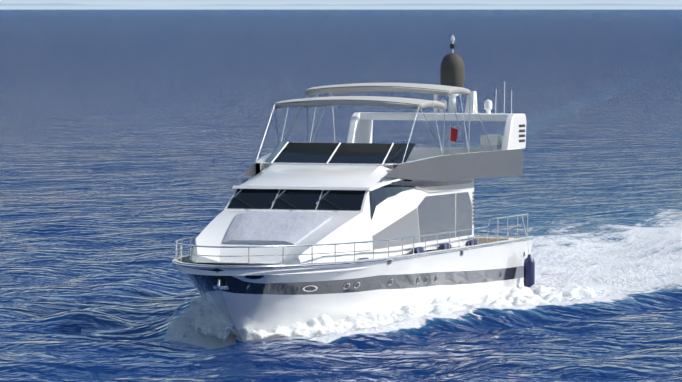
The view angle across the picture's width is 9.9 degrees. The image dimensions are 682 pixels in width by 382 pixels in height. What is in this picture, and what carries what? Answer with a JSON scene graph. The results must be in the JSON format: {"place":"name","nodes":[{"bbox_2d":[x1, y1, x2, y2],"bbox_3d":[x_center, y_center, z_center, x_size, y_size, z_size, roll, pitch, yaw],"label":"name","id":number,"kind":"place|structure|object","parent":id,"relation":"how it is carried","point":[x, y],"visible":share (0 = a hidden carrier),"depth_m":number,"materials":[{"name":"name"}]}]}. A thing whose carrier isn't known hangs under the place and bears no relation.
{"place":"outdoors","nodes":[
{"label":"outdoors","id":0,"kind":"place"},
{"bbox_2d":[0,10,681,381],"bbox_3d":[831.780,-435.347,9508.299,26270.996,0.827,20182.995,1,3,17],"label":"sea","id":1,"kind":"structure","parent":0,"point":[130,142],"depth_m":234.10,"materials":[{"name":"liquid"}]},
{"bbox_2d":[172,35,534,342],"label":"yacht","id":2,"kind":"object","parent":1,"relation":"on","point":[354,225],"visible":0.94,"depth_m":120.12,"materials":[{"name":"white painted hull"},{"name":"dark glass"},{"name":"chrome metal"}]},
{"bbox_2d":[169,283,604,342],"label":"bow spray","id":3,"kind":"object","parent":1,"relation":"on","point":[207,322],"visible":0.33,"depth_m":119.71,"materials":[{"name":"liquid"}]},
{"bbox_2d":[0,0,681,9],"bbox_3d":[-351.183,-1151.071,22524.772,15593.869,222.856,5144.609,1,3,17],"label":"sky","id":4,"kind":"structure","parent":0,"point":[340,4],"depth_m":23949.00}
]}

